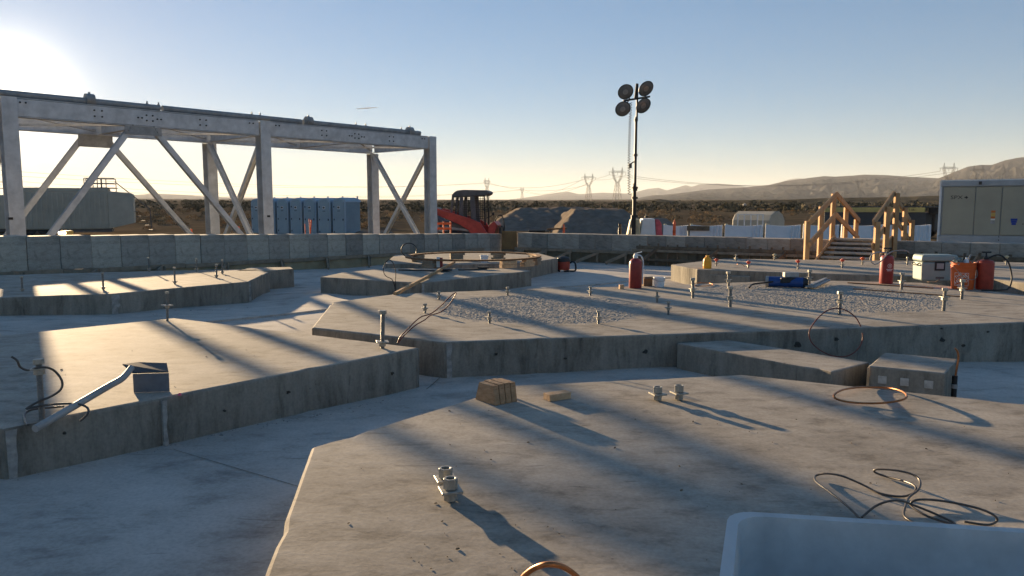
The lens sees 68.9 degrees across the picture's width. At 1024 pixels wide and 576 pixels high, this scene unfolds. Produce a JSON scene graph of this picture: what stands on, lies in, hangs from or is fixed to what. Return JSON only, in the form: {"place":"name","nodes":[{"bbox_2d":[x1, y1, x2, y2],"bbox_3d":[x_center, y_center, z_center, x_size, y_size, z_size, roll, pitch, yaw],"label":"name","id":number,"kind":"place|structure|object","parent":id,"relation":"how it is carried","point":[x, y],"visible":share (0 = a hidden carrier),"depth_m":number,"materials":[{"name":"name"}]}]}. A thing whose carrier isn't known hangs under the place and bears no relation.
{"place":"outdoors","nodes":[
{"label":"outdoors","id":0,"kind":"place"},
{"bbox_2d":[135,194,255,198],"bbox_3d":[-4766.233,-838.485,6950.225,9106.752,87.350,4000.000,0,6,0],"label":"ridge","id":1,"kind":"structure","parent":0,"point":[150,196],"depth_m":6165.17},
{"bbox_2d":[0,261,670,335],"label":"raised concrete floor","id":2,"kind":"structure","parent":0,"point":[304,294],"depth_m":10.85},
{"bbox_2d":[0,270,269,315],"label":"concrete pad","id":3,"kind":"object","parent":2,"relation":"on","point":[77,293],"visible":0.92,"depth_m":10.52,"materials":[{"name":"concrete"}]},
{"bbox_2d":[0,248,484,274],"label":"concrete footing","id":4,"kind":"object","parent":2,"relation":"on","point":[344,261],"visible":0.67,"depth_m":18.14,"materials":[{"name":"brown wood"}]},
{"bbox_2d":[0,233,500,271],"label":"block wall","id":5,"kind":"structure","parent":2,"relation":"on","point":[40,252],"depth_m":16.83,"materials":[{"name":"concrete"}]},
{"bbox_2d":[239,267,293,288],"bbox_3d":[-4.464,-0.152,13.603,0.967,0.396,0.754,-1,6,-10],"label":"concrete pad","id":6,"kind":"object","parent":2,"relation":"on","point":[281,277],"visible":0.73,"depth_m":13.43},
{"bbox_2d":[385,253,557,277],"bbox_3d":[-0.876,-0.448,16.715,3.776,0.471,4.182,0,6,0],"label":"concrete pad","id":7,"kind":"object","parent":2,"relation":"on","point":[549,265],"visible":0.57,"depth_m":15.64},
{"bbox_2d":[491,253,505,258],"bbox_3d":[-0.300,-0.683,16.079,0.307,0.129,0.120,3,7,25],"label":"wood blocking","id":8,"kind":"object","parent":7,"relation":"on","point":[498,255],"visible":0.88,"depth_m":16.03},
{"bbox_2d":[405,251,540,261],"bbox_3d":[-0.764,-0.637,14.862,2.700,0.030,2.700,0,6,0],"label":"steel ring","id":9,"kind":"object","parent":8,"relation":"on","point":[409,256],"visible":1,"depth_m":14.28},
{"bbox_2d":[520,259,534,266],"bbox_3d":[0.296,-0.473,14.124,0.120,0.129,0.316,5,8,39],"label":"wood blocking","id":10,"kind":"object","parent":7,"relation":"on","point":[527,263],"visible":0.93,"depth_m":14.04,"materials":[{"name":"brown wood"}]},
{"bbox_2d":[558,256,576,271],"bbox_3d":[1.182,-0.536,16.648,0.326,0.344,0.439,-5,8,-39],"label":"shop vacuum","id":11,"kind":"object","parent":2,"relation":"on","point":[564,262],"visible":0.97,"depth_m":16.57,"materials":[{"name":"red plastic"}]},
{"bbox_2d":[515,247,636,264],"bbox_3d":[1.686,-0.972,22.830,4.345,0.420,0.641,4,7,34],"label":"timber formwork","id":12,"kind":"object","parent":2,"relation":"on","point":[603,256],"visible":0.75,"depth_m":22.66,"materials":[{"name":"brown wood"}]},
{"bbox_2d":[0,199,938,251],"bbox_3d":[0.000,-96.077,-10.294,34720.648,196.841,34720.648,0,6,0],"label":"desert ground","id":13,"kind":"structure","parent":0,"point":[401,226],"depth_m":85.17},
{"bbox_2d":[0,188,5,231],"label":"storage tank","id":14,"kind":"object","parent":13,"relation":"on","point":[2,221],"visible":0.04,"depth_m":50.60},
{"bbox_2d":[23,178,152,235],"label":"storage tank","id":15,"kind":"object","parent":13,"relation":"on","point":[100,209],"visible":0.74,"depth_m":46.23,"materials":[{"name":"grey metal"}]},
{"bbox_2d":[0,89,436,235],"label":"pipe rack","id":16,"kind":"object","parent":13,"relation":"on","point":[89,120],"visible":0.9,"depth_m":22.42,"materials":[{"name":"metal"}]},
{"bbox_2d":[251,197,274,233],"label":"portable toilet","id":17,"kind":"object","parent":13,"relation":"on","point":[254,212],"visible":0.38,"depth_m":46.60,"materials":[{"name":"blue"}]},
{"bbox_2d":[252,200,257,232],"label":"door","id":18,"kind":"structure","parent":17,"relation":"in","point":[254,204],"depth_m":46.57,"materials":[{"name":"blue"}]},
{"bbox_2d":[273,197,287,233],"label":"portable toilet","id":19,"kind":"object","parent":13,"relation":"on","point":[275,213],"visible":0.25,"depth_m":45.66,"materials":[{"name":"blue"}]},
{"bbox_2d":[277,197,300,233],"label":"portable toilet","id":20,"kind":"object","parent":13,"relation":"on","point":[283,217],"visible":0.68,"depth_m":45.15,"materials":[{"name":"blue"}]},
{"bbox_2d":[277,200,287,233],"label":"door","id":21,"kind":"structure","parent":20,"relation":"in","point":[282,204],"depth_m":45.20,"materials":[{"name":"blue"}]},
{"bbox_2d":[290,196,314,233],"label":"portable toilet","id":22,"kind":"object","parent":13,"relation":"on","point":[297,214],"visible":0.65,"depth_m":44.49,"materials":[{"name":"blue"}]},
{"bbox_2d":[291,199,300,233],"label":"door","id":23,"kind":"structure","parent":22,"relation":"in","point":[295,204],"depth_m":44.54,"materials":[{"name":"blue"}]},
{"bbox_2d":[304,196,328,233],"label":"portable toilet","id":24,"kind":"object","parent":13,"relation":"on","point":[310,208],"visible":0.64,"depth_m":43.84,"materials":[{"name":"blue"}]},
{"bbox_2d":[304,199,314,233],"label":"door","id":25,"kind":"structure","parent":24,"relation":"in","point":[309,206],"depth_m":43.88,"materials":[{"name":"blue"}]},
{"bbox_2d":[318,196,342,233],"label":"portable toilet","id":26,"kind":"object","parent":13,"relation":"on","point":[325,216],"visible":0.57,"depth_m":43.20,"materials":[{"name":"blue"}]},
{"bbox_2d":[319,199,329,233],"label":"door","id":27,"kind":"structure","parent":26,"relation":"in","point":[323,204],"depth_m":43.24,"materials":[{"name":"blue"}]},
{"bbox_2d":[332,196,360,233],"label":"portable toilet","id":28,"kind":"object","parent":13,"relation":"on","point":[346,215],"visible":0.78,"depth_m":42.69,"materials":[{"name":"blue"}]},
{"bbox_2d":[333,199,344,233],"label":"door","id":29,"kind":"structure","parent":28,"relation":"in","point":[339,228],"depth_m":42.59,"materials":[{"name":"blue"}]},
{"bbox_2d":[437,222,451,232],"bbox_3d":[-2.735,-2.061,29.936,0.620,1.200,0.080,-1,6,-10],"label":"orange barricade","id":30,"kind":"object","parent":13,"relation":"on","point":[443,228],"visible":0.31,"depth_m":29.86,"materials":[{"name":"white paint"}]},
{"bbox_2d":[424,190,505,245],"bbox_3d":[-1.565,-3.151,33.783,4.569,2.548,1.982,1,6,8],"label":"skid steer","id":31,"kind":"object","parent":13,"relation":"on","point":[461,220],"visible":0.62,"depth_m":33.22,"materials":[{"name":"red metal"}]},
{"bbox_2d":[136,206,827,228],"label":"dry brush","id":32,"kind":"object","parent":13,"relation":"on","point":[162,217],"visible":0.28,"depth_m":88.96,"materials":[{"name":"brown plant"}]},
{"bbox_2d":[135,199,938,212],"bbox_3d":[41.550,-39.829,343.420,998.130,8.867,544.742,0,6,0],"label":"dark scrub","id":33,"kind":"object","parent":13,"relation":"on","point":[419,207],"visible":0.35,"depth_m":194.70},
{"bbox_2d":[488,206,589,230],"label":"dirt pile","id":34,"kind":"object","parent":13,"relation":"on","point":[528,218],"visible":0.58,"depth_m":59.22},
{"bbox_2d":[551,208,638,233],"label":"dirt pile","id":35,"kind":"object","parent":13,"relation":"on","point":[593,220],"visible":0.74,"depth_m":51.34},
{"bbox_2d":[611,168,625,201],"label":"transmission tower","id":36,"kind":"structure","parent":13,"relation":"on","point":[618,183],"depth_m":870.98,"materials":[{"name":"metal"}]},
{"bbox_2d":[613,171,938,185],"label":"power line","id":37,"kind":"object","parent":36,"relation":"attached to","point":[783,185],"visible":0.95,"depth_m":825.21,"materials":[{"name":"metal"}]},
{"bbox_2d":[615,81,662,234],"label":"light tower","id":38,"kind":"structure","parent":13,"relation":"on","point":[646,225],"depth_m":25.78,"materials":[{"name":"black metal"}]},
{"bbox_2d":[653,218,672,233],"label":"dirt pile","id":39,"kind":"object","parent":13,"relation":"on","point":[663,221],"visible":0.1,"depth_m":48.10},
{"bbox_2d":[663,224,687,235],"bbox_3d":[6.841,-2.140,31.242,0.994,1.080,0.560,3,7,23],"label":"water barrier","id":40,"kind":"object","parent":13,"relation":"on","point":[680,230],"visible":0.34,"depth_m":31.05,"materials":[{"name":"white plastic"}]},
{"bbox_2d":[690,224,721,235],"bbox_3d":[8.000,-2.102,30.823,1.295,1.092,0.560,2,6,18],"label":"water barrier","id":41,"kind":"object","parent":13,"relation":"on","point":[716,230],"visible":0.41,"depth_m":30.61,"materials":[{"name":"white plastic"}]},
{"bbox_2d":[687,226,709,230],"bbox_3d":[7.654,-2.455,30.685,0.900,0.190,0.041,2,6,18],"label":"board","id":42,"kind":"object","parent":41,"relation":"on","point":[698,228],"visible":1,"depth_m":30.66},
{"bbox_2d":[545,196,938,204],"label":"scrub rise","id":43,"kind":"structure","parent":13,"relation":"on","point":[923,199],"depth_m":394.40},
{"bbox_2d":[725,224,762,237],"bbox_3d":[9.418,-2.063,30.405,1.484,1.104,0.560,2,6,15],"label":"water barrier","id":44,"kind":"object","parent":13,"relation":"on","point":[743,231],"visible":0.43,"depth_m":30.24,"materials":[{"name":"white plastic"}]},
{"bbox_2d":[732,203,784,234],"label":"hut","id":45,"kind":"object","parent":13,"relation":"on","point":[751,218],"visible":0.54,"depth_m":42.05,"materials":[{"name":"white paint"}]},
{"bbox_2d":[517,232,1023,258],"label":"block wall","id":46,"kind":"structure","parent":13,"relation":"on","point":[620,242],"depth_m":20.42,"materials":[{"name":"grey concrete"}]},
{"bbox_2d":[502,231,516,249],"bbox_3d":[-0.089,-1.563,24.443,0.555,0.600,0.030,4,7,33],"label":"plywood sheet","id":47,"kind":"object","parent":46,"relation":"attached to","point":[509,239],"visible":1,"depth_m":24.42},
{"bbox_2d":[765,224,800,237],"bbox_3d":[10.860,-2.024,29.986,1.339,1.116,0.560,2,6,17],"label":"water barrier","id":48,"kind":"object","parent":13,"relation":"on","point":[774,231],"visible":0.42,"depth_m":29.83,"materials":[{"name":"white plastic"}]},
{"bbox_2d":[803,223,838,238],"bbox_3d":[12.215,-1.985,29.568,1.318,1.128,0.560,2,6,17],"label":"water barrier","id":49,"kind":"object","parent":13,"relation":"on","point":[813,229],"visible":0.19,"depth_m":29.38,"materials":[{"name":"white plastic"}]},
{"bbox_2d":[803,191,914,260],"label":"wooden steps","id":50,"kind":"structure","parent":13,"relation":"on","point":[875,244],"depth_m":17.75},
{"bbox_2d":[841,224,882,238],"bbox_3d":[13.661,-1.946,29.150,1.515,1.140,0.560,2,6,15],"label":"water barrier","id":51,"kind":"object","parent":13,"relation":"on","point":[865,231],"visible":0.13,"depth_m":28.98,"materials":[{"name":"white plastic"}]},
{"bbox_2d":[824,206,938,236],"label":"gooseneck trailer","id":52,"kind":"object","parent":13,"relation":"on","point":[920,216],"visible":0.41,"depth_m":43.76,"materials":[{"name":"yellow paint"}]},
{"bbox_2d":[889,225,930,240],"bbox_3d":[15.225,-1.908,28.732,1.545,1.152,0.560,2,6,15],"label":"water barrier","id":53,"kind":"object","parent":13,"relation":"on","point":[922,232],"visible":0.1,"depth_m":28.49,"materials":[{"name":"white plastic"}]},
{"bbox_2d":[937,179,1023,242],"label":"equipment enclosure","id":54,"kind":"object","parent":13,"relation":"on","point":[987,210],"visible":0.91,"depth_m":34.81,"materials":[{"name":"white paint"}]},
{"bbox_2d":[1002,209,1023,234],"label":"access door","id":55,"kind":"structure","parent":54,"relation":"in","point":[1008,214],"depth_m":34.16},
{"bbox_2d":[0,278,1023,575],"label":"concrete floor","id":56,"kind":"structure","parent":0,"point":[216,504],"depth_m":3.67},
{"bbox_2d":[0,318,418,479],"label":"concrete pad","id":57,"kind":"object","parent":56,"relation":"on","point":[222,386],"visible":0.91,"depth_m":5.05,"materials":[{"name":"concrete"}]},
{"bbox_2d":[29,358,45,419],"bbox_3d":[-2.461,0.538,3.896,0.068,0.341,0.068,-2,6,-18],"label":"anchor bolt","id":58,"kind":"object","parent":57,"relation":"on","point":[38,362],"visible":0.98,"depth_m":3.88,"materials":[{"name":"metal"}]},
{"bbox_2d":[11,356,89,421],"bbox_3d":[-2.401,0.520,3.896,0.374,0.346,0.122,-1,6,-5],"label":"steel cable","id":59,"kind":"object","parent":58,"relation":"attached to","point":[31,406],"visible":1,"depth_m":3.89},
{"bbox_2d":[23,405,63,425],"bbox_3d":[-2.517,0.665,3.958,0.126,0.038,0.344,0,6,0],"label":"steel cable","id":60,"kind":"object","parent":57,"relation":"on","point":[26,412],"visible":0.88,"depth_m":3.98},
{"bbox_2d":[32,362,169,431],"bbox_3d":[-2.221,0.577,4.148,0.317,0.168,0.989,0,6,0],"label":"mortar hoe","id":61,"kind":"object","parent":57,"relation":"on","point":[150,377],"visible":1,"depth_m":4.47,"materials":[{"name":"metal"}]},
{"bbox_2d":[161,292,173,320],"bbox_3d":[-3.367,0.190,7.293,0.086,0.309,0.086,6,7,37],"label":"anchor bolt","id":62,"kind":"object","parent":57,"relation":"on","point":[167,305],"visible":0.97,"depth_m":7.28,"materials":[{"name":"metal"}]},
{"bbox_2d":[376,310,388,348],"bbox_3d":[-1.018,0.336,5.873,0.095,0.321,0.095,0,7,-15],"label":"anchor bolt","id":63,"kind":"object","parent":57,"relation":"on","point":[382,341],"visible":0.98,"depth_m":5.86,"materials":[{"name":"metal"}]},
{"bbox_2d":[17,308,631,479],"bbox_3d":[-1.441,0.472,8.329,6.130,0.129,8.392,-2,6,-17],"label":"site grit","id":64,"kind":"object","parent":56,"relation":"on","point":[258,424],"visible":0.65,"depth_m":4.97,"materials":[{"name":"gravel"}]},
{"bbox_2d":[320,268,530,295],"bbox_3d":[-1.455,-0.073,12.769,2.486,0.375,3.130,4,7,34],"label":"concrete pad","id":65,"kind":"object","parent":56,"relation":"on","point":[376,282],"visible":0.86,"depth_m":11.90,"materials":[{"name":"concrete"}]},
{"bbox_2d":[422,260,436,267],"bbox_3d":[-1.524,-0.441,13.822,0.310,0.129,0.120,5,8,40],"label":"wood blocking","id":66,"kind":"object","parent":65,"relation":"on","point":[429,264],"visible":0.98,"depth_m":13.75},
{"bbox_2d":[499,261,516,267],"bbox_3d":[-0.071,-0.436,13.779,0.316,0.129,0.120,-3,7,-28],"label":"wood blocking","id":67,"kind":"object","parent":65,"relation":"on","point":[508,264],"visible":1,"depth_m":13.72,"materials":[{"name":"brown wood"}]},
{"bbox_2d":[266,375,1023,575],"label":"concrete pad","id":68,"kind":"object","parent":56,"relation":"on","point":[385,498],"visible":0.9,"depth_m":3.10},
{"bbox_2d":[434,466,454,485],"bbox_3d":[-0.260,0.758,2.935,0.081,0.107,0.081,-2,6,-17],"label":"anchor bolt","id":69,"kind":"object","parent":68,"relation":"on","point":[444,471],"visible":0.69,"depth_m":2.91,"materials":[{"name":"metal"}]},
{"bbox_2d":[438,475,462,502],"bbox_3d":[-0.231,0.769,2.812,0.081,0.112,0.081,-2,6,-17],"label":"anchor bolt","id":70,"kind":"object","parent":68,"relation":"on","point":[450,489],"visible":0.98,"depth_m":2.79,"materials":[{"name":"metal"}]},
{"bbox_2d":[475,381,499,405],"bbox_3d":[-0.139,0.596,4.250,0.037,0.108,0.191,-5,8,-38],"label":"wood wedge","id":71,"kind":"object","parent":68,"relation":"on","point":[487,392],"visible":1,"depth_m":4.22,"materials":[{"name":"brown wood"}]},
{"bbox_2d":[484,379,505,403],"bbox_3d":[-0.110,0.591,4.278,0.037,0.112,0.199,-5,8,-38],"label":"wood wedge","id":72,"kind":"object","parent":68,"relation":"on","point":[501,393],"visible":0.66,"depth_m":4.21,"materials":[{"name":"brown wood"}]},
{"bbox_2d":[491,378,510,402],"bbox_3d":[-0.075,0.588,4.300,0.037,0.113,0.190,-5,8,-38],"label":"wood wedge","id":73,"kind":"object","parent":68,"relation":"on","point":[507,392],"visible":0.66,"depth_m":4.24,"materials":[{"name":"brown wood"}]},
{"bbox_2d":[498,378,516,401],"bbox_3d":[-0.042,0.587,4.325,0.037,0.109,0.190,-5,8,-38],"label":"wood wedge","id":74,"kind":"object","parent":68,"relation":"on","point":[513,391],"visible":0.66,"depth_m":4.26,"materials":[{"name":"brown wood"}]},
{"bbox_2d":[60,312,1008,568],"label":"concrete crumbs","id":75,"kind":"object","parent":68,"relation":"on","point":[457,548],"visible":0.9,"depth_m":2.99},
{"bbox_2d":[521,561,579,575],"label":"copper cable","id":76,"kind":"object","parent":68,"relation":"on","point":[549,564],"visible":1,"depth_m":2.10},
{"bbox_2d":[544,390,570,401],"bbox_3d":[0.262,0.623,4.320,0.146,0.039,0.070,-3,7,-29],"label":"wood block","id":77,"kind":"object","parent":68,"relation":"on","point":[557,395],"depth_m":4.29,"materials":[{"name":"brown wood"}]},
{"bbox_2d":[648,386,666,400],"bbox_3d":[0.837,0.616,4.287,0.081,0.101,0.081,-2,6,-17],"label":"anchor bolt","id":78,"kind":"object","parent":68,"relation":"on","point":[657,393],"visible":0.98,"depth_m":4.26,"materials":[{"name":"metal"}]},
{"bbox_2d":[670,384,688,400],"bbox_3d":[0.962,0.612,4.299,0.081,0.108,0.081,-2,6,-17],"label":"anchor bolt","id":79,"kind":"object","parent":68,"relation":"on","point":[678,392],"visible":1,"depth_m":4.28,"materials":[{"name":"metal"}]},
{"bbox_2d":[813,468,921,521],"bbox_3d":[1.399,0.775,2.830,0.402,0.055,0.494,0,6,0],"label":"extension cord","id":80,"kind":"object","parent":68,"relation":"on","point":[914,492],"visible":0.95,"depth_m":2.90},
{"bbox_2d":[833,386,907,403],"bbox_3d":[2.112,0.613,4.322,0.347,0.055,0.586,5,8,40],"label":"copper cable","id":81,"kind":"object","parent":68,"relation":"on","point":[887,402],"visible":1,"depth_m":4.20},
{"bbox_2d":[720,512,1023,575],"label":"plastic tub","id":82,"kind":"object","parent":68,"relation":"on","point":[764,544],"visible":1,"depth_m":1.52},
{"bbox_2d":[861,498,998,525],"bbox_3d":[1.474,0.792,2.653,0.456,0.058,0.102,1,6,12],"label":"extension cord","id":83,"kind":"object","parent":68,"relation":"on","point":[932,512],"visible":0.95,"depth_m":2.67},
{"bbox_2d":[312,281,1023,377],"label":"concrete pad","id":84,"kind":"object","parent":56,"relation":"on","point":[543,330],"visible":0.95,"depth_m":7.21,"materials":[{"name":"concrete"}]},
{"bbox_2d":[394,261,455,294],"bbox_3d":[-1.299,-0.213,11.958,0.045,0.090,4.985,0,6,4],"label":"long pole","id":85,"kind":"object","parent":84,"relation":"on","point":[408,286],"visible":0.98,"depth_m":11.15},
{"bbox_2d":[397,292,456,343],"bbox_3d":[-0.719,0.253,6.443,0.638,0.388,0.057,-6,8,-43],"label":"wire pair","id":86,"kind":"object","parent":84,"relation":"on","point":[399,339],"visible":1,"depth_m":6.40},
{"bbox_2d":[629,252,643,288],"bbox_3d":[1.704,-0.251,10.299,0.176,0.505,0.176,-5,8,-40],"label":"fire extinguisher","id":87,"kind":"object","parent":84,"relation":"on","point":[636,266],"visible":1,"depth_m":10.24,"materials":[{"name":"red paint"}]},
{"bbox_2d":[642,277,653,285],"bbox_3d":[1.919,-0.097,10.595,0.130,0.134,0.148,-1,6,-11],"label":"cardboard box","id":88,"kind":"object","parent":84,"relation":"on","point":[647,281],"visible":0.83,"depth_m":10.56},
{"bbox_2d":[653,277,665,286],"bbox_3d":[2.070,-0.085,10.487,0.172,0.135,0.184,0,6,0],"label":"bucket","id":89,"kind":"object","parent":84,"relation":"on","point":[659,281],"visible":1,"depth_m":10.43,"materials":[{"name":"white plastic"}]},
{"bbox_2d":[726,286,734,306],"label":"anchor bolt","id":90,"kind":"object","parent":84,"relation":"on","point":[730,296],"visible":0.98,"depth_m":8.30,"materials":[{"name":"metal"}]},
{"bbox_2d":[748,272,807,287],"bbox_3d":[3.667,-0.114,10.382,0.868,0.216,0.385,0,6,0],"label":"pump","id":91,"kind":"object","parent":84,"relation":"on","point":[791,279],"visible":0.98,"depth_m":10.32,"materials":[{"name":"plastic"}]},
{"bbox_2d":[805,278,830,287],"bbox_3d":[4.332,-0.077,10.564,0.140,0.067,0.945,4,7,34],"label":"float plate","id":92,"kind":"object","parent":84,"relation":"on","point":[818,283],"visible":1,"depth_m":10.42,"materials":[{"name":"metal"}]},
{"bbox_2d":[808,308,862,356],"bbox_3d":[2.833,0.388,6.566,0.484,0.405,0.234,0,6,0],"label":"wire loop","id":93,"kind":"object","parent":84,"relation":"hanging from","point":[825,352],"visible":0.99,"depth_m":6.53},
{"bbox_2d":[835,291,845,314],"bbox_3d":[3.397,0.165,7.736,0.078,0.265,0.078,-3,5,-36],"label":"anchor bolt","id":94,"kind":"object","parent":84,"relation":"on","point":[839,299],"visible":0.95,"depth_m":7.72,"materials":[{"name":"metal"}]},
{"bbox_2d":[870,248,909,283],"bbox_3d":[5.467,-0.327,10.915,0.600,0.525,0.187,-1,6,-6],"label":"fire extinguisher","id":95,"kind":"object","parent":84,"relation":"on","point":[886,270],"visible":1,"depth_m":10.85,"materials":[{"name":"red paint"}]},
{"bbox_2d":[847,282,933,288],"bbox_3d":[5.363,-0.039,10.616,1.119,0.012,0.050,5,8,41],"label":"steel bar","id":96,"kind":"object","parent":84,"relation":"on","point":[889,285],"visible":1,"depth_m":10.61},
{"bbox_2d":[853,288,959,296],"bbox_3d":[5.098,0.058,9.706,1.280,0.012,0.012,6,8,44],"label":"steel bar","id":97,"kind":"object","parent":84,"relation":"on","point":[905,292],"visible":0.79,"depth_m":9.70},
{"bbox_2d":[939,288,949,310],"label":"anchor bolt","id":98,"kind":"object","parent":84,"relation":"on","point":[944,298],"visible":0.99,"depth_m":7.99,"materials":[{"name":"metal"}]},
{"bbox_2d":[957,279,967,298],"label":"anchor bolt","id":99,"kind":"object","parent":84,"relation":"on","point":[962,288],"visible":0.96,"depth_m":9.03,"materials":[{"name":"metal"}]},
{"bbox_2d":[950,261,977,289],"bbox_3d":[6.163,-0.171,10.197,0.320,0.367,0.333,0,6,0],"label":"orange bucket","id":100,"kind":"object","parent":84,"relation":"on","point":[966,272],"visible":0.91,"depth_m":10.09,"materials":[{"name":"plastic"}]},
{"bbox_2d":[975,251,1012,290],"bbox_3d":[6.489,-0.232,10.071,0.460,0.515,0.326,0,6,0],"label":"pump sprayer","id":101,"kind":"object","parent":84,"relation":"on","point":[984,281],"visible":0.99,"depth_m":10.05,"materials":[{"name":"red plastic"}]},
{"bbox_2d":[709,275,749,282],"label":"concrete block","id":102,"kind":"structure","parent":56,"relation":"on","point":[718,279],"depth_m":13.23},
{"bbox_2d":[677,340,868,386],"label":"concrete curb","id":103,"kind":"structure","parent":56,"relation":"on","point":[721,358],"depth_m":5.92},
{"bbox_2d":[632,243,1023,265],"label":"timber formwork","id":104,"kind":"object","parent":56,"relation":"on","point":[658,255],"visible":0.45,"depth_m":20.31,"materials":[{"name":"brown wood"}]},
{"bbox_2d":[671,259,1023,294],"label":"concrete pad","id":105,"kind":"object","parent":56,"relation":"on","point":[758,270],"visible":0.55,"depth_m":13.43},
{"bbox_2d":[703,255,711,268],"bbox_3d":[3.567,-0.478,13.633,0.158,0.245,0.156,0,6,0],"label":"yellow jug","id":106,"kind":"object","parent":105,"relation":"on","point":[707,261],"visible":1,"depth_m":13.58,"materials":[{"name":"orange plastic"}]},
{"bbox_2d":[911,254,957,280],"bbox_3d":[6.476,-0.319,11.438,0.626,0.392,0.366,1,6,6],"label":"ice cooler","id":107,"kind":"object","parent":105,"relation":"on","point":[931,267],"visible":0.75,"depth_m":11.29,"materials":[{"name":"plastic"}]},
{"bbox_2d":[866,353,956,396],"bbox_3d":[2.929,0.725,5.462,0.495,0.366,0.685,4,8,36],"label":"concrete vault","id":108,"kind":"object","parent":56,"relation":"on","point":[919,374],"visible":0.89,"depth_m":5.27,"materials":[{"name":"concrete"}]},
{"bbox_2d":[951,348,959,396],"bbox_3d":[3.112,0.639,5.247,0.044,0.448,0.042,0,6,0],"label":"conduit","id":109,"kind":"object","parent":56,"relation":"on","point":[954,386],"visible":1,"depth_m":5.24,"materials":[{"name":"black rubber"}]},
{"bbox_2d":[0,0,1023,199],"label":"sky","id":110,"kind":"structure","parent":0,"point":[519,94],"materials":[{"name":"blue"}]},
{"bbox_2d":[509,178,802,199],"bbox_3d":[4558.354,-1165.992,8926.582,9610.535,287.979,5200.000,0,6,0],"label":"mountain range","id":111,"kind":"structure","parent":0,"point":[575,196],"depth_m":8181.48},
{"bbox_2d":[636,175,937,199],"bbox_3d":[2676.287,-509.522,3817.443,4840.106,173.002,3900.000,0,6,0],"label":"brown hills","id":112,"kind":"structure","parent":0,"point":[879,187],"depth_m":2984.98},
{"bbox_2d":[905,157,1023,196],"bbox_3d":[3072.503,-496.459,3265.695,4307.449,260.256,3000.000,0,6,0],"label":"mountain","id":113,"kind":"structure","parent":0,"point":[1010,169],"depth_m":2777.39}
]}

